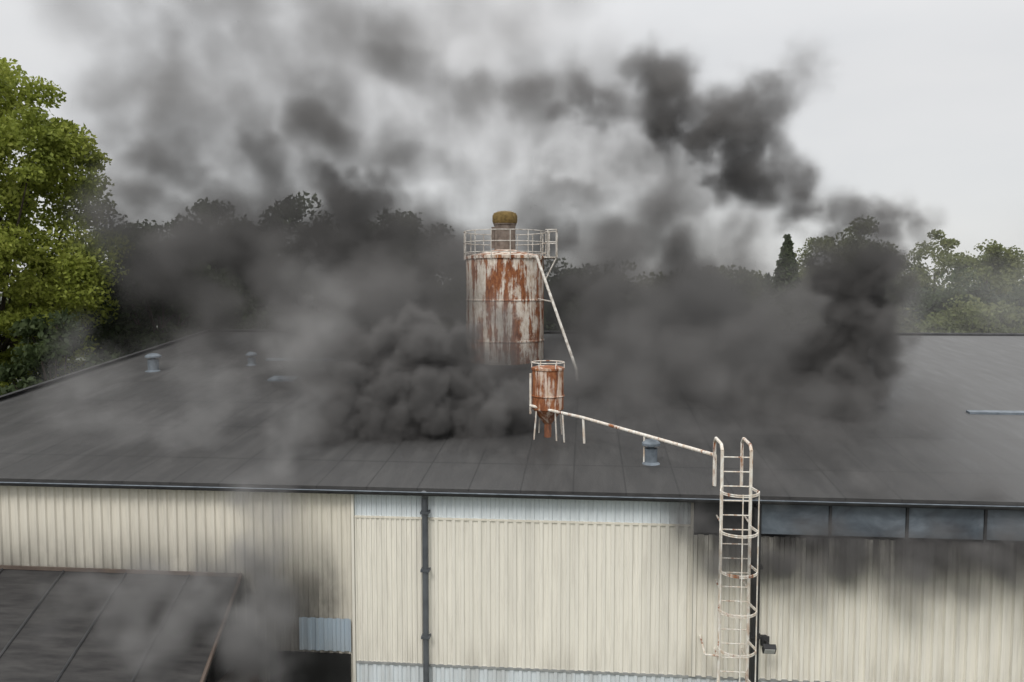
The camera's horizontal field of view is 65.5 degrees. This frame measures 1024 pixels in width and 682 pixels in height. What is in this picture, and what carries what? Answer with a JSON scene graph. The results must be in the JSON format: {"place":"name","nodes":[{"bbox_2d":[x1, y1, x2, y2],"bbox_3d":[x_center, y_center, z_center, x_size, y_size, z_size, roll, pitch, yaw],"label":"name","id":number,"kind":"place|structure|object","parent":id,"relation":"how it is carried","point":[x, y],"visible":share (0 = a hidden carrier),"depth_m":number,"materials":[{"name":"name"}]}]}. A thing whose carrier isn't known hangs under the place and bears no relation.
{"place":"outdoors","nodes":[
{"label":"outdoors","id":0,"kind":"place"},
{"bbox_2d":[0,292,747,383],"bbox_3d":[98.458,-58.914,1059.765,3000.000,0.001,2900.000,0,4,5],"label":"ground","id":1,"kind":"structure","parent":0,"point":[630,297],"depth_m":795.30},
{"bbox_2d":[0,307,120,395],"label":"deciduous tree","id":2,"kind":"object","parent":1,"relation":"on","point":[57,343],"visible":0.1,"depth_m":30.50,"materials":[{"name":"green plant"}]},
{"bbox_2d":[0,57,135,393],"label":"deciduous tree","id":3,"kind":"object","parent":1,"relation":"on","point":[57,146],"visible":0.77,"depth_m":32.66,"materials":[{"name":"green plant"}]},
{"bbox_2d":[0,565,258,681],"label":"lean to shed","id":4,"kind":"object","parent":1,"relation":"on","point":[64,624],"visible":1,"depth_m":15.64,"materials":[{"name":"metal"}]},
{"bbox_2d":[68,236,246,371],"bbox_3d":[-17.429,1.659,39.503,8.370,13.671,8.577,4,5,45],"label":"deciduous tree","id":5,"kind":"object","parent":1,"relation":"on","point":[163,293],"visible":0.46,"depth_m":37.87,"materials":[{"name":"green plant"}]},
{"bbox_2d":[0,260,970,331],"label":"tree line","id":6,"kind":"object","parent":1,"relation":"on","point":[748,281],"visible":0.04,"depth_m":137.99,"materials":[{"name":"green plant"}]},
{"bbox_2d":[0,329,1023,681],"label":"industrial hall","id":7,"kind":"structure","parent":1,"relation":"on","point":[290,475],"depth_m":16.82,"materials":[{"name":"metal"}]},
{"bbox_2d":[145,353,161,371],"bbox_3d":[-12.750,0.780,28.311,0.608,0.710,0.602,0,4,5],"label":"roof vent","id":8,"kind":"object","parent":7,"relation":"on","point":[153,363],"visible":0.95,"depth_m":28.15,"materials":[{"name":"metal"}]},
{"bbox_2d":[246,352,256,365],"bbox_3d":[-9.552,0.670,29.215,0.448,0.570,0.443,0,4,5],"label":"roof vent","id":9,"kind":"object","parent":7,"relation":"on","point":[251,360],"visible":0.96,"depth_m":29.09,"materials":[{"name":"metal"}]},
{"bbox_2d":[345,363,361,382],"bbox_3d":[-5.212,1.069,26.221,0.608,0.690,0.602,0,4,5],"label":"roof vent","id":10,"kind":"object","parent":7,"relation":"on","point":[353,374],"visible":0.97,"depth_m":26.06,"materials":[{"name":"metal"}]},
{"bbox_2d":[420,491,430,681],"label":"drainpipe","id":11,"kind":"object","parent":7,"relation":"attached to","point":[425,569],"visible":0.89,"depth_m":16.28,"materials":[{"name":"grey metal"}]},
{"bbox_2d":[464,211,577,379],"bbox_3d":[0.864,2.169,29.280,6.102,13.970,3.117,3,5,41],"label":"rusty silo","id":12,"kind":"object","parent":7,"relation":"on","point":[506,280],"visible":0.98,"depth_m":28.80,"materials":[{"name":"white paint"}]},
{"bbox_2d":[529,360,564,440],"bbox_3d":[0.867,1.497,19.645,0.864,1.982,0.829,0,4,5],"label":"rusty tank","id":13,"kind":"object","parent":7,"relation":"on","point":[546,387],"visible":0.97,"depth_m":19.34,"materials":[{"name":"brown metal"}]},
{"bbox_2d":[529,404,716,478],"bbox_3d":[2.485,2.244,18.016,5.079,1.206,0.672,4,5,43],"label":"roof pipe","id":14,"kind":"object","parent":7,"relation":"on","point":[583,418],"visible":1,"depth_m":18.02,"materials":[{"name":"beige metal"}]},
{"bbox_2d":[642,438,659,465],"bbox_3d":[3.070,2.461,17.591,0.448,0.630,0.443,0,4,5],"label":"roof vent","id":15,"kind":"object","parent":7,"relation":"on","point":[651,452],"visible":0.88,"depth_m":17.47,"materials":[{"name":"metal"}]},
{"bbox_2d":[699,437,759,681],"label":"caged ladder","id":16,"kind":"object","parent":7,"relation":"attached to","point":[747,616],"visible":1,"depth_m":15.16,"materials":[{"name":"beige metal"}]},
{"bbox_2d":[749,498,762,681],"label":"drainpipe","id":17,"kind":"object","parent":7,"relation":"attached to","point":[752,635],"visible":0.74,"depth_m":15.63,"materials":[{"name":"grey metal"}]},
{"bbox_2d":[760,635,776,653],"bbox_3d":[5.004,5.964,15.614,0.240,0.202,0.511,0,4,5],"label":"wall floodlight","id":18,"kind":"object","parent":7,"relation":"attached to","point":[767,648],"depth_m":15.43,"materials":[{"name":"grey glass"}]},
{"bbox_2d":[59,191,1023,371],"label":"tree line","id":19,"kind":"object","parent":1,"relation":"on","point":[377,266],"visible":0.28,"depth_m":64.71,"materials":[{"name":"green plant"}]},
{"bbox_2d":[762,234,810,331],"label":"conifer tree","id":20,"kind":"object","parent":1,"relation":"on","point":[787,302],"visible":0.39,"depth_m":60.47,"materials":[{"name":"green plant"}]},
{"bbox_2d":[756,215,1023,332],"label":"tree line","id":21,"kind":"object","parent":1,"relation":"on","point":[858,271],"visible":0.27,"depth_m":67.55,"materials":[{"name":"green plant"}]},
{"bbox_2d":[0,0,1023,292],"label":"sky","id":22,"kind":"structure","parent":0,"point":[666,136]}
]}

